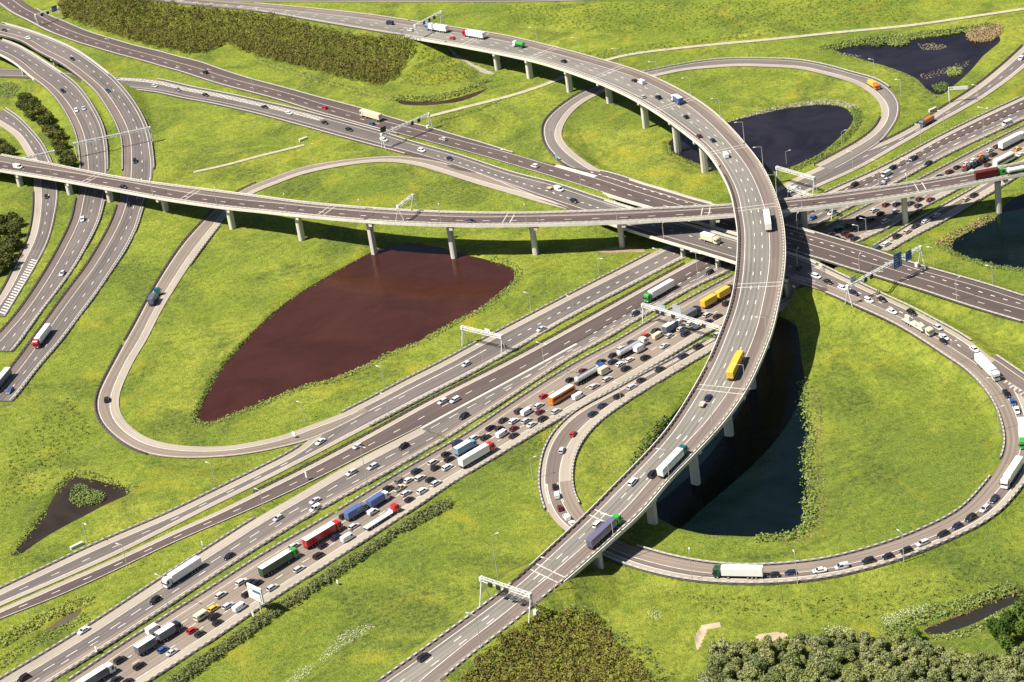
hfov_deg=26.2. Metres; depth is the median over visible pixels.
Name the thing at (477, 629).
street lamp
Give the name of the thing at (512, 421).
car
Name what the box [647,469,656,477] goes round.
car
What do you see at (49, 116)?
tree
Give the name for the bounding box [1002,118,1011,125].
van
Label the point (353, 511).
lorry
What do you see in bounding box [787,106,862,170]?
reeds
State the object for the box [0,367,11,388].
lorry
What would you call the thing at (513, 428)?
car
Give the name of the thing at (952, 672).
tree
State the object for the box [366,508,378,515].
van
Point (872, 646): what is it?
tree
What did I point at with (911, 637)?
tree
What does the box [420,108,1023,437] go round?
motorway inner carriageway
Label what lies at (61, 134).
tree
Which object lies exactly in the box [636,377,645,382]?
car
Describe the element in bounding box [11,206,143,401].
crash barrier
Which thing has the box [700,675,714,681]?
tree
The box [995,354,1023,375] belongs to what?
crash barrier
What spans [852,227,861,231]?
car
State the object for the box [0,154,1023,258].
viaduct bridge
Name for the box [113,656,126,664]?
car
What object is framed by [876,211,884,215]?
car
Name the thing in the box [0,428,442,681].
motorway inner carriageway
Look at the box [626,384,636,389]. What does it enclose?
car
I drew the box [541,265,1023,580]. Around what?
loop
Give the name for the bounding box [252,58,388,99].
reeds
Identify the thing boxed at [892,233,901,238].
car
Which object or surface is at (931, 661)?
tree
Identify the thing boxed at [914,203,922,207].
car
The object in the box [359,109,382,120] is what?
lorry
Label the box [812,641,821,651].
tree
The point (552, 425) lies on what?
verge scrub
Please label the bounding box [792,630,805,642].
tree
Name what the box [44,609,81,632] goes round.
dry ditch
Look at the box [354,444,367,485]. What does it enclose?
street lamp
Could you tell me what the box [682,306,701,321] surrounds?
lorry
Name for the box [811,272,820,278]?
car
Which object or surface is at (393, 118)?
crash barrier
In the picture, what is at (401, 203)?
sign gantry
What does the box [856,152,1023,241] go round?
crash barrier
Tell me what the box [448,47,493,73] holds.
paved slope
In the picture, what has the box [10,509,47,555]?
reeds
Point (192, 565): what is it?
lorry
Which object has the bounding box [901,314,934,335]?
lorry
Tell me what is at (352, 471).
car
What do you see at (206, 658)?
verge scrub
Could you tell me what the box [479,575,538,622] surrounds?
sign gantry
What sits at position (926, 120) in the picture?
lorry
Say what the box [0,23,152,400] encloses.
curved carriageway
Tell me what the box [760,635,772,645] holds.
tree
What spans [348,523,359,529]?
car
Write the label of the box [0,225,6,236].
tree
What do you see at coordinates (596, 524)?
car
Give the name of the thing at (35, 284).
crash barrier
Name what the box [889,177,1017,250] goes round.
crash barrier
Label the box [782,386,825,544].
reeds
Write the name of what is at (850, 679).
tree
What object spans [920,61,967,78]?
water weed
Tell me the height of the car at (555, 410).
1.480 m
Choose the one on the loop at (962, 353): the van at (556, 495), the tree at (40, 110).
the van at (556, 495)
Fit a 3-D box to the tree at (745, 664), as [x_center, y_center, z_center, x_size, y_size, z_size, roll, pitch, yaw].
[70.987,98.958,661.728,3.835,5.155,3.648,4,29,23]
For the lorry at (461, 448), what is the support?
on the motorway jammed carriageway at (283, 577)
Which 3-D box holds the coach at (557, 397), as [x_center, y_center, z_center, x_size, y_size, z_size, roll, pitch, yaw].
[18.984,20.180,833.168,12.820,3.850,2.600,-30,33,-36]
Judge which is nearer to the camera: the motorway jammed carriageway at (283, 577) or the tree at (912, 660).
the tree at (912, 660)
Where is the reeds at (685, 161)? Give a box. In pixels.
[662,141,717,173]
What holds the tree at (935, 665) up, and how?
on the grass ground at (910, 434)
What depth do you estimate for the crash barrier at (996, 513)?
706.93 m
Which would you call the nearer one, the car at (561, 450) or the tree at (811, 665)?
the tree at (811, 665)
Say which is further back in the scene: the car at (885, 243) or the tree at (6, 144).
the tree at (6, 144)
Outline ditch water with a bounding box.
[396,88,487,105]
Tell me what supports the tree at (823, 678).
on the grass ground at (910, 434)
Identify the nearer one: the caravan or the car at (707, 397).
the caravan
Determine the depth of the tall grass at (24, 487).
853.32 m
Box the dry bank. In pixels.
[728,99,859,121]
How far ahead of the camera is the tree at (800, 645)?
664.39 m
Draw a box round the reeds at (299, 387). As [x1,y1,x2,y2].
[190,341,419,426]
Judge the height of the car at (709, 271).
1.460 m
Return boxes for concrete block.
[70,541,82,549]
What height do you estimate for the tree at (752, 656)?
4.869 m
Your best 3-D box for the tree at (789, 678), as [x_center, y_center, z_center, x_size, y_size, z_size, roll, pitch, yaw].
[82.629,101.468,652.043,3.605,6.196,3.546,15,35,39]
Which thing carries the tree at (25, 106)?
on the grass ground at (910, 434)
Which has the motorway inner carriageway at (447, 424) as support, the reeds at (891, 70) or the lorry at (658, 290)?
the lorry at (658, 290)
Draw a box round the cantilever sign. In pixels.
[948,86,967,102]
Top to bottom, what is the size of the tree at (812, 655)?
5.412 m
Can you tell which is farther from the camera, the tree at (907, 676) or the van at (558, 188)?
the van at (558, 188)
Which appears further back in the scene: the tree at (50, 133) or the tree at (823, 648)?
the tree at (50, 133)
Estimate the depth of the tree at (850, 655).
659.93 m
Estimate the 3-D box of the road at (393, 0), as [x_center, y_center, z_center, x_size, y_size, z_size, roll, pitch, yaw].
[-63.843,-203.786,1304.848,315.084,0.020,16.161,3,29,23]
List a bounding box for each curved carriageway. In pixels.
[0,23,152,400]
[0,40,106,351]
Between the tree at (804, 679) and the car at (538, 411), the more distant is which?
the car at (538, 411)
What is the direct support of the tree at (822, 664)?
on the grass ground at (910, 434)
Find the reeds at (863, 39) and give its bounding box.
[817,20,991,49]
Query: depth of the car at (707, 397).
778.87 m
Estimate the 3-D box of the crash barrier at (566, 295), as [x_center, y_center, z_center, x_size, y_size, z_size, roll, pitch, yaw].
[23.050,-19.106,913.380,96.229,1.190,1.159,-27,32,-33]
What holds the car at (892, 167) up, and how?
on the motorway inner carriageway at (447, 424)
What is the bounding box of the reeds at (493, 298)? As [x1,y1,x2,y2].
[423,255,522,340]
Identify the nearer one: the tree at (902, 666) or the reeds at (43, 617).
the tree at (902, 666)
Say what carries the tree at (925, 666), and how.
on the grass ground at (910, 434)
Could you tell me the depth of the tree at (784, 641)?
670.65 m
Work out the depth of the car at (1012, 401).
780.13 m
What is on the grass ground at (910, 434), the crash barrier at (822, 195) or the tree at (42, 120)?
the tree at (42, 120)
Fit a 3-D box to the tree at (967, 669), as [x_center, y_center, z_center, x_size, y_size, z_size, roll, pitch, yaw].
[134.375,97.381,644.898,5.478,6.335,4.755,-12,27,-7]
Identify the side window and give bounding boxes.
[553,387,573,401]
[998,154,1013,164]
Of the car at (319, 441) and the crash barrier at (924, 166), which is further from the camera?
the crash barrier at (924, 166)
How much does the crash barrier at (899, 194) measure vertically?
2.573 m
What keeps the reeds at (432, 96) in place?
on the grass ground at (910, 434)
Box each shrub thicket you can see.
[57,0,415,85]
[457,605,654,681]
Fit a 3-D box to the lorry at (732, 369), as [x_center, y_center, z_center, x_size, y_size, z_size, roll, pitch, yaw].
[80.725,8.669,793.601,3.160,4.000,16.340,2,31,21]
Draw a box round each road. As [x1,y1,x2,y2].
[0,154,1023,224]
[153,0,784,681]
[220,0,577,1]
[540,159,1023,512]
[979,357,1023,396]
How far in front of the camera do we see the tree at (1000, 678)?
637.98 m
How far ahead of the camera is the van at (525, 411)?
825.75 m
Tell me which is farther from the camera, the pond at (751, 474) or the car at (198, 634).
the pond at (751, 474)
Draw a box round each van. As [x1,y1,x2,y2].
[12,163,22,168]
[144,622,161,634]
[231,601,246,612]
[309,502,320,511]
[340,532,354,542]
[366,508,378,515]
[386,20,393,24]
[451,439,462,447]
[495,428,508,438]
[520,406,532,416]
[553,185,563,191]
[554,491,559,498]
[562,513,570,520]
[571,391,584,400]
[597,365,611,375]
[633,343,646,352]
[637,78,645,84]
[651,331,663,339]
[692,323,701,328]
[722,151,728,157]
[788,185,797,192]
[834,561,848,570]
[872,245,881,248]
[881,169,890,176]
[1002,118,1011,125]
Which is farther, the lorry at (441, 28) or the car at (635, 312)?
the lorry at (441, 28)
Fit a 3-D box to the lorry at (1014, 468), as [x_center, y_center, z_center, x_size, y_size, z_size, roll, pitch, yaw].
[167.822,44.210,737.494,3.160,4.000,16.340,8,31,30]
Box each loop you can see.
[96,156,566,457]
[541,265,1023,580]
[543,59,899,172]
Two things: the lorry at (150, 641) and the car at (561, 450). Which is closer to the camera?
the lorry at (150, 641)
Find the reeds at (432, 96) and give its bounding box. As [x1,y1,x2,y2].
[390,77,491,101]
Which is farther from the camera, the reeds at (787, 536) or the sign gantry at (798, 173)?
the sign gantry at (798, 173)
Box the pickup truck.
[393,484,406,491]
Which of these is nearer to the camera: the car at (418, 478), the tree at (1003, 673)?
the tree at (1003, 673)
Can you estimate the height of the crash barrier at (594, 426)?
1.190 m
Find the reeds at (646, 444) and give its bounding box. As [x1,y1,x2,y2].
[626,415,668,469]
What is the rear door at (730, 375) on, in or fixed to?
in the lorry at (732, 369)
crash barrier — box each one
[0,3,397,133]
[0,34,122,170]
[0,155,366,209]
[0,191,33,293]
[0,197,76,332]
[0,443,300,588]
[0,516,254,679]
[1,168,364,219]
[2,22,154,168]
[3,39,108,170]
[5,108,51,162]
[9,204,117,367]
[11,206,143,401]
[12,200,104,351]
[34,78,80,168]
[35,8,512,153]
[47,510,317,681]
[68,511,333,680]
[94,344,146,454]
[123,181,256,340]
[137,89,404,154]
[144,484,449,681]
[156,78,634,207]
[189,225,219,265]
[253,262,684,492]
[254,2,408,20]
[255,10,444,41]
[321,437,446,510]
[337,274,732,511]
[341,340,477,412]
[368,213,733,223]
[369,259,680,426]
[373,204,729,214]
[375,582,511,681]
[411,20,743,143]
[440,605,532,680]
[447,42,719,166]
[448,270,728,438]
[449,323,722,485]
[480,252,649,340]
[511,366,706,582]
[536,398,738,602]
[538,400,592,509]
[541,85,596,169]
[571,350,710,503]
[596,339,705,399]
[600,170,712,202]
[602,481,1023,584]
[636,474,991,565]
[642,57,888,87]
[680,221,825,267]
[709,173,739,361]
[742,163,783,390]
[784,162,1023,200]
[786,172,1021,208]
[800,227,1023,296]
[804,253,1021,321]
[812,118,1023,227]
[814,116,880,165]
[823,95,1021,192]
[824,124,1023,227]
[825,266,971,341]
[825,291,1005,459]
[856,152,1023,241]
[872,186,975,246]
[879,44,1022,142]
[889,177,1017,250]
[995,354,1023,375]
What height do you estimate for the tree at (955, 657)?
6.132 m
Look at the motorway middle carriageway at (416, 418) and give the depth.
840.02 m
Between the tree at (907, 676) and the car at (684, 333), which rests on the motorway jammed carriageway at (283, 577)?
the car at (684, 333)
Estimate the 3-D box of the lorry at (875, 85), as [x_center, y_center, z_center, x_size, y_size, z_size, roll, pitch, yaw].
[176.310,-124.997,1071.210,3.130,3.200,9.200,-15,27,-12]
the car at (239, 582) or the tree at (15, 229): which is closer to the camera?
the car at (239, 582)
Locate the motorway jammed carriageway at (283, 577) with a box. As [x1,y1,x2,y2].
[69,127,1023,681]
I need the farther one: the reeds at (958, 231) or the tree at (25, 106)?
the tree at (25, 106)
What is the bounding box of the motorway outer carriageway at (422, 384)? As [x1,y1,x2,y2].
[0,46,1023,605]
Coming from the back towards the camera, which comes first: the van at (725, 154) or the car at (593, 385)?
the van at (725, 154)
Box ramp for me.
[0,109,57,316]
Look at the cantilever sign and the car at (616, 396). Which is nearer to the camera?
the car at (616, 396)
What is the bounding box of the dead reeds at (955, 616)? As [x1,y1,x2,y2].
[924,588,1023,632]
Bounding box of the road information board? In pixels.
[246,582,263,612]
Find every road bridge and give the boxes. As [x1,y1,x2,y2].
[0,23,108,76]
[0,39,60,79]
[603,179,814,255]
[604,200,816,267]
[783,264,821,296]
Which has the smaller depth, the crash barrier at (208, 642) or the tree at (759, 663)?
the tree at (759, 663)
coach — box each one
[548,384,575,404]
[993,151,1014,166]
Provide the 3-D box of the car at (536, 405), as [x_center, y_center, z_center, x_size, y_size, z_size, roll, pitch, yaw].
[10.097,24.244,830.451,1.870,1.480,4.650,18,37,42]
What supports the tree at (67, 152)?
on the grass ground at (910, 434)
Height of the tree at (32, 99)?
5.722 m
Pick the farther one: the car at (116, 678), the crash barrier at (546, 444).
the crash barrier at (546, 444)
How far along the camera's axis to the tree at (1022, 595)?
669.32 m
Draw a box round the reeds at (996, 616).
[931,602,1018,639]
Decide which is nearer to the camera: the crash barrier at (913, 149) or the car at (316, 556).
the car at (316, 556)
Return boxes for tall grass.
[0,398,95,510]
[401,48,479,86]
[502,0,909,33]
[582,17,905,56]
[665,543,1018,621]
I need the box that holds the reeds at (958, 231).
[935,214,994,246]
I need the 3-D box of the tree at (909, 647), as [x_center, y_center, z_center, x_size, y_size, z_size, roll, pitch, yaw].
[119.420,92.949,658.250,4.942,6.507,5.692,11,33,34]
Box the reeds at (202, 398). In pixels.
[192,256,361,418]
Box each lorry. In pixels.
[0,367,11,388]
[31,323,51,347]
[75,662,115,681]
[133,620,182,655]
[147,287,160,305]
[161,556,201,587]
[257,547,299,576]
[302,519,342,548]
[343,502,368,520]
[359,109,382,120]
[363,502,400,529]
[366,490,390,508]
[424,23,448,32]
[453,439,476,455]
[458,441,495,467]
[461,29,485,39]
[511,40,525,47]
[574,362,606,384]
[585,513,622,548]
[616,336,648,358]
[643,279,674,301]
[656,444,688,477]
[662,318,682,333]
[670,94,682,104]
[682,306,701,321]
[700,231,720,244]
[700,284,732,308]
[712,564,763,578]
[726,350,744,379]
[762,209,771,231]
[867,79,880,89]
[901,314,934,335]
[919,115,933,126]
[961,154,989,171]
[974,167,1005,179]
[974,352,1001,380]
[998,131,1023,149]
[999,455,1023,488]
[1006,164,1023,175]
[1018,417,1023,448]
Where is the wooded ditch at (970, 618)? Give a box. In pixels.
[924,592,1022,634]
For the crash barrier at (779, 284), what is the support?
on the flyover road at (755, 290)
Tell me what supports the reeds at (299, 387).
on the grass ground at (910, 434)
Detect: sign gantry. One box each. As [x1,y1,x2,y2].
[23,150,56,162]
[34,5,61,24]
[73,126,153,158]
[380,113,432,149]
[396,194,419,221]
[413,11,445,39]
[460,325,506,354]
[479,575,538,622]
[641,303,720,330]
[775,166,817,194]
[787,185,836,220]
[845,245,925,306]
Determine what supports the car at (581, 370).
on the motorway jammed carriageway at (283, 577)
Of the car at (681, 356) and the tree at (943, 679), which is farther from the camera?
the car at (681, 356)
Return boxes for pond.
[14,476,129,554]
[197,244,515,421]
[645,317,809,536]
[668,104,852,171]
[834,30,999,94]
[949,194,1023,267]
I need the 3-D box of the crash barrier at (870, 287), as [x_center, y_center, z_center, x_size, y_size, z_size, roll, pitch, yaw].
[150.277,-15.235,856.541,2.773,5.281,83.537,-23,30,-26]
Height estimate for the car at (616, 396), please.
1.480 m
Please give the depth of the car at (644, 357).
852.36 m
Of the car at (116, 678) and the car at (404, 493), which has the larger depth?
the car at (404, 493)
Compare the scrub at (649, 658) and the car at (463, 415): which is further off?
the car at (463, 415)
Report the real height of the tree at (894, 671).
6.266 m
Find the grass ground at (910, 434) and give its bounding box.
[0,0,1023,681]
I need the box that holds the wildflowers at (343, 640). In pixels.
[320,625,372,660]
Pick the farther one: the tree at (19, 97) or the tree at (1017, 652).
the tree at (19, 97)
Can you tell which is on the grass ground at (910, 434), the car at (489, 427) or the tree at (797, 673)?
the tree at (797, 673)
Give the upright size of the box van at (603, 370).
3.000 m
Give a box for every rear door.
[656,469,662,475]
[726,372,732,378]
[765,224,771,229]
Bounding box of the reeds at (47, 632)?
[0,612,89,668]
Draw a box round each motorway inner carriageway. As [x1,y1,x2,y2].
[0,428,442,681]
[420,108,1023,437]
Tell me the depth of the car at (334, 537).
764.30 m
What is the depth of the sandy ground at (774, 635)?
679.03 m
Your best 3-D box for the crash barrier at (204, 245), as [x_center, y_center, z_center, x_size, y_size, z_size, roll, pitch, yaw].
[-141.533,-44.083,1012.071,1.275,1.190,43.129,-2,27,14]
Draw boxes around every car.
[6,387,13,393]
[16,672,30,681]
[59,270,65,275]
[77,626,89,634]
[104,396,109,402]
[109,675,122,681]
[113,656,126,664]
[122,677,133,681]
[132,661,145,670]
[149,595,161,604]
[157,646,168,653]
[165,648,178,656]
[186,627,197,633]
[194,630,205,637]
[207,604,219,612]
[207,612,220,620]
[211,619,223,626]
[214,591,226,598]
[222,602,234,609]
[223,552,234,559]
[235,578,247,585]
[241,591,248,597]
[244,578,254,585]
[250,579,262,585]
[266,583,278,591]
[273,513,283,520]
[288,542,300,548]
[293,565,305,572]
[309,497,320,504]
[312,552,324,559]
[315,438,325,444]
[317,542,327,548]
[329,534,341,540]
[346,468,357,475]
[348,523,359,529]
[352,442,362,449]
[367,462,378,469]
[382,485,393,491]
[394,477,404,483]
[398,441,409,449]
[400,490,411,496]
[403,477,413,482]
[404,496,414,502]
[410,468,421,474]
[414,474,425,481]
[416,487,427,494]
[416,652,429,661]
[417,147,425,151]
[425,477,434,482]
[427,459,438,465]
[430,465,440,470]
[430,480,441,486]
[437,397,448,404]
[440,451,450,456]
[441,464,452,470]
[444,456,455,462]
[449,395,460,402]
[458,411,469,419]
[461,360,470,366]
[465,219,475,222]
[468,434,479,439]
[480,434,490,440]
[485,424,495,431]
[494,425,503,431]
[498,417,508,423]
[508,418,518,424]
[508,432,518,438]
[509,425,518,431]
[513,407,523,414]
[520,417,531,423]
[526,421,536,427]
[533,402,543,408]
[535,409,544,414]
[536,326,545,331]
[537,415,547,421]
[538,393,548,398]
[551,408,561,414]
[552,483,557,489]
[556,505,562,511]
[558,447,564,453]
[565,377,573,382]
[569,431,576,436]
[570,198,577,202]
[578,368,587,373]
[587,411,597,416]
[589,383,599,389]
[592,519,603,528]
[596,359,605,363]
[597,402,607,408]
[602,376,612,381]
[607,352,616,357]
[607,359,617,364]
[613,393,623,399]
[615,361,624,366]
[620,365,630,371]
[625,357,634,362]
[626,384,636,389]
[627,477,637,486]
[631,310,639,315]
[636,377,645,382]
[640,354,650,360]
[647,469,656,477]
[650,328,660,333]
[654,366,664,372]
[659,343,668,348]
[665,333,673,338]
[676,326,685,331]
[677,353,687,358]
[680,330,690,336]
[686,320,694,325]
[693,343,703,349]
[702,312,711,317]
[703,394,711,401]
[705,269,713,274]
[712,314,722,319]
[722,300,729,305]
[767,571,779,577]
[784,569,795,575]
[794,265,802,270]
[809,215,816,220]
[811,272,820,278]
[812,567,826,573]
[822,278,832,283]
[827,209,836,214]
[834,226,843,231]
[837,285,846,290]
[840,231,848,235]
[844,222,853,227]
[845,233,853,237]
[849,289,858,295]
[850,181,858,187]
[850,236,859,240]
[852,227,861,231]
[855,215,864,220]
[861,556,875,564]
[863,296,873,302]
[867,217,875,221]
[869,208,878,212]
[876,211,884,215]
[877,296,886,301]
[881,218,889,223]
[881,241,890,246]
[881,552,894,559]
[886,308,896,313]
[888,164,896,170]
[892,202,900,206]
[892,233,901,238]
[899,545,912,553]
[903,229,911,233]
[906,308,916,315]
[909,155,917,160]
[911,223,920,228]
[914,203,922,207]
[916,538,929,546]
[921,218,930,223]
[924,160,932,166]
[926,197,934,201]
[932,213,940,217]
[933,324,942,330]
[936,529,949,537]
[939,334,948,339]
[939,337,947,344]
[945,169,953,174]
[951,521,963,529]
[964,512,976,521]
[969,192,978,197]
[969,345,978,352]
[979,503,990,512]
[989,494,998,502]
[1002,389,1009,397]
[1009,398,1015,405]
[1014,406,1019,413]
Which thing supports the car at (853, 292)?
on the loop at (962, 353)
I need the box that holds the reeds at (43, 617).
[0,594,94,647]
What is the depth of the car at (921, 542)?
709.18 m
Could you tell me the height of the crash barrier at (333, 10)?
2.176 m
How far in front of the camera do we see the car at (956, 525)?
715.32 m
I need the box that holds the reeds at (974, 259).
[938,244,1022,271]
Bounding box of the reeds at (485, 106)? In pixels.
[440,99,502,121]
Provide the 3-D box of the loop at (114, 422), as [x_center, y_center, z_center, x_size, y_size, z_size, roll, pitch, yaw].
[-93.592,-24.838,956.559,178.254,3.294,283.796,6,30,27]
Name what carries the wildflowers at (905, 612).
on the grass ground at (910, 434)
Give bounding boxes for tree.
[0,142,9,147]
[0,147,5,154]
[0,214,7,224]
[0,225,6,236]
[0,236,7,245]
[0,246,9,255]
[0,252,15,263]
[0,253,11,271]
[2,243,13,253]
[3,221,12,233]
[3,235,20,249]
[4,146,15,154]
[4,211,17,221]
[7,224,21,235]
[9,214,22,224]
[14,97,27,108]
[16,92,26,100]
[20,102,32,112]
[21,92,32,99]
[23,109,36,119]
[28,96,38,102]
[29,101,41,110]
[34,105,48,116]
[36,116,48,126]
[40,125,51,132]
[41,112,54,123]
[45,127,57,139]
[50,138,63,146]
[51,124,60,129]
[53,144,67,155]
[54,129,67,138]
[58,155,67,165]
[59,140,68,146]
[61,149,75,155]
[62,155,78,166]
[696,672,705,680]
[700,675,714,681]
[702,670,712,678]
[705,667,719,676]
[706,653,724,670]
[708,640,718,654]
[712,672,726,681]
[715,637,732,654]
[718,654,730,667]
[722,666,732,678]
[725,645,740,657]
[730,656,742,666]
[731,642,741,656]
[731,665,739,675]
[736,670,744,680]
[738,640,749,648]
[740,647,752,657]
[742,655,748,663]
[742,661,749,671]
[743,671,754,681]
[746,666,761,677]
[748,639,757,650]
[748,653,758,661]
[749,655,768,673]
[756,673,770,681]
[758,639,772,653]
[758,647,775,658]
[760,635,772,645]
[764,656,774,668]
[767,668,780,677]
[769,664,783,672]
[769,673,783,681]
[771,640,782,653]
[779,661,788,670]
[780,649,800,668]
[781,636,789,647]
[783,662,796,672]
[785,666,808,681]
[785,673,794,681]
[789,638,804,656]
[790,642,802,655]
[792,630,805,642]
[798,676,810,681]
[800,655,806,666]
[804,634,810,644]
[805,635,822,647]
[805,662,816,672]
[805,668,821,681]
[808,650,816,659]
[809,676,816,681]
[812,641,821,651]
[813,650,827,661]
[813,657,833,673]
[818,632,830,644]
[818,645,827,654]
[818,675,830,681]
[823,630,832,645]
[826,661,840,678]
[827,648,833,656]
[828,653,841,662]
[830,661,842,676]
[833,638,845,647]
[833,647,845,660]
[834,629,845,639]
[838,641,854,652]
[841,668,848,679]
[844,649,855,662]
[845,677,856,681]
[846,629,855,642]
[846,667,862,681]
[851,643,860,652]
[853,659,862,670]
[856,630,869,641]
[859,644,871,655]
[859,652,872,665]
[860,639,868,648]
[861,661,877,675]
[862,671,871,681]
[863,634,872,645]
[868,641,880,654]
[870,655,883,663]
[873,665,887,676]
[874,634,889,645]
[874,638,886,653]
[874,676,892,681]
[880,650,889,662]
[884,652,896,663]
[885,666,903,679]
[886,661,892,668]
[888,630,904,645]
[890,674,903,681]
[891,643,899,656]
[894,643,907,660]
[900,663,909,669]
[900,668,914,681]
[902,632,923,644]
[904,641,916,656]
[905,660,925,679]
[908,646,919,658]
[909,657,923,670]
[910,627,922,637]
[915,640,930,654]
[918,655,927,662]
[920,660,928,670]
[921,645,934,658]
[925,670,940,681]
[927,655,938,667]
[927,667,941,679]
[933,660,939,668]
[934,644,944,655]
[937,663,950,677]
[938,654,955,668]
[938,672,949,681]
[945,647,959,653]
[948,651,963,668]
[949,664,961,679]
[954,670,961,678]
[958,655,977,667]
[961,663,978,677]
[967,672,982,681]
[968,653,980,665]
[975,650,987,662]
[977,663,993,674]
[979,669,998,681]
[980,660,993,669]
[984,617,1000,633]
[984,671,1006,681]
[989,652,997,662]
[990,619,1012,641]
[991,661,1001,670]
[993,666,1002,675]
[997,633,1014,654]
[999,669,1011,680]
[1000,609,1019,632]
[1000,654,1018,669]
[1000,660,1012,669]
[1008,668,1023,681]
[1010,646,1023,664]
[1012,598,1023,621]
[1013,621,1023,638]
[1017,590,1023,600]
[1017,660,1023,674]
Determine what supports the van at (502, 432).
on the motorway jammed carriageway at (283, 577)
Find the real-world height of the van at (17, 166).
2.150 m
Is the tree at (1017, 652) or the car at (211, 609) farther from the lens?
the car at (211, 609)
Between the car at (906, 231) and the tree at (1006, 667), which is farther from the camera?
the car at (906, 231)
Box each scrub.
[166,498,453,681]
[528,409,581,432]
[609,626,672,681]
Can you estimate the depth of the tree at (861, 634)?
668.27 m
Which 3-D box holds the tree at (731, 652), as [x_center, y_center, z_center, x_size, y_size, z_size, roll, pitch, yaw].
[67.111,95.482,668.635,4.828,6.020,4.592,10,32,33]
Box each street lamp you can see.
[155,574,168,610]
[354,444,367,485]
[465,612,481,650]
[491,532,498,578]
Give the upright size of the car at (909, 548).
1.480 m
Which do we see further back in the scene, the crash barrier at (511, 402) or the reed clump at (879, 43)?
the reed clump at (879, 43)
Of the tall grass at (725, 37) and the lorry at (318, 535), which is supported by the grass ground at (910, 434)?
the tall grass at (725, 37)
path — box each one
[193,144,304,172]
[426,8,1023,117]
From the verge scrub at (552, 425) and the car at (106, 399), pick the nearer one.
the verge scrub at (552, 425)
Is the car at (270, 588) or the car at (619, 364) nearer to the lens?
the car at (270, 588)
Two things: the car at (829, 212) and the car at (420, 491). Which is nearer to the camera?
the car at (420, 491)
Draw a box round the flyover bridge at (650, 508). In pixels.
[403,27,785,582]
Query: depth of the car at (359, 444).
820.86 m
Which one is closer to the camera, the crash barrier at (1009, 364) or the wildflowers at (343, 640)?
the wildflowers at (343, 640)
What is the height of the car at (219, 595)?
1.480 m
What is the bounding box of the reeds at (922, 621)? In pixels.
[880,580,1017,634]
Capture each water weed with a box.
[918,43,945,49]
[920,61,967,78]
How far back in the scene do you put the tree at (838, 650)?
660.82 m
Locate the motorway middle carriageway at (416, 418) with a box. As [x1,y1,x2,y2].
[0,96,1023,618]
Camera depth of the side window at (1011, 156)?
971.05 m
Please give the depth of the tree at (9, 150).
1151.90 m
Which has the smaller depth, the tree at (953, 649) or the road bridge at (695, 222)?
the tree at (953, 649)
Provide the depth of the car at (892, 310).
848.05 m
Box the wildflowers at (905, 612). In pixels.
[884,604,928,624]
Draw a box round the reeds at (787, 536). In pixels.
[755,377,817,542]
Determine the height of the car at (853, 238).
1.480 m
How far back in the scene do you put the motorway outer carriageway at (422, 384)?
869.69 m
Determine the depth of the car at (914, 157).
989.05 m
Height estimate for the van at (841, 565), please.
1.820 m
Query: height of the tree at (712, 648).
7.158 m
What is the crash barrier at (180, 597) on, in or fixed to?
on the grass ground at (910, 434)
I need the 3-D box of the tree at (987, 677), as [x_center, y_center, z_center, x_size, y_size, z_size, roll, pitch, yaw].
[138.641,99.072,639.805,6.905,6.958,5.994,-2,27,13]
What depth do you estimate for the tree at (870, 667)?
652.42 m
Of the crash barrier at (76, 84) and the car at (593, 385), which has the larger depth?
the crash barrier at (76, 84)
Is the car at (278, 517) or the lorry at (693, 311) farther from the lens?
the lorry at (693, 311)
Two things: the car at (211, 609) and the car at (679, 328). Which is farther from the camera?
the car at (679, 328)
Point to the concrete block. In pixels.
(76, 545)
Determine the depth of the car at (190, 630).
723.96 m
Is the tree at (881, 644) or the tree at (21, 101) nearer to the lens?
the tree at (881, 644)
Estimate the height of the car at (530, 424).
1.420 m
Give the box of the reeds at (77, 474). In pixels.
[50,468,136,493]
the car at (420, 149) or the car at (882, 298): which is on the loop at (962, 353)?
the car at (882, 298)
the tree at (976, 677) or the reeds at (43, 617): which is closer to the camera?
the tree at (976, 677)
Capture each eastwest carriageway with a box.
[0,0,1023,321]
[0,68,826,290]
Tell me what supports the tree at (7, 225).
on the grass ground at (910, 434)
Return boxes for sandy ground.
[594,247,644,252]
[694,622,720,649]
[755,632,787,640]
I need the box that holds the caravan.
[193,609,208,621]
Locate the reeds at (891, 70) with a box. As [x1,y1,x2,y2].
[832,50,939,97]
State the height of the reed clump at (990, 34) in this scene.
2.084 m
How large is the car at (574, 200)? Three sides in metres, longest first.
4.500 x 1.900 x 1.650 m
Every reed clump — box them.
[0,81,20,98]
[69,483,106,507]
[867,39,884,46]
[887,36,910,46]
[931,81,948,92]
[946,66,962,76]
[965,22,1005,42]
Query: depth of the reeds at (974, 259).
890.30 m
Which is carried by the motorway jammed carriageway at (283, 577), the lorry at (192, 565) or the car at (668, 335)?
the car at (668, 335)
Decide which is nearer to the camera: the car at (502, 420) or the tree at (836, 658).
the tree at (836, 658)
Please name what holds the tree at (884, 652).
on the grass ground at (910, 434)
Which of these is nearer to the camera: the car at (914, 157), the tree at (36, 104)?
the car at (914, 157)
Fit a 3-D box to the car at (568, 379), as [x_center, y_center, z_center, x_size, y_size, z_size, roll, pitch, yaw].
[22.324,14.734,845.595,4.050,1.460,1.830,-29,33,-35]
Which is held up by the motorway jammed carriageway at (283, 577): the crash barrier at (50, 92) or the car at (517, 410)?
the car at (517, 410)
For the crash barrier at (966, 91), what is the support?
on the grass ground at (910, 434)
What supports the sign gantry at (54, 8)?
on the grass ground at (910, 434)

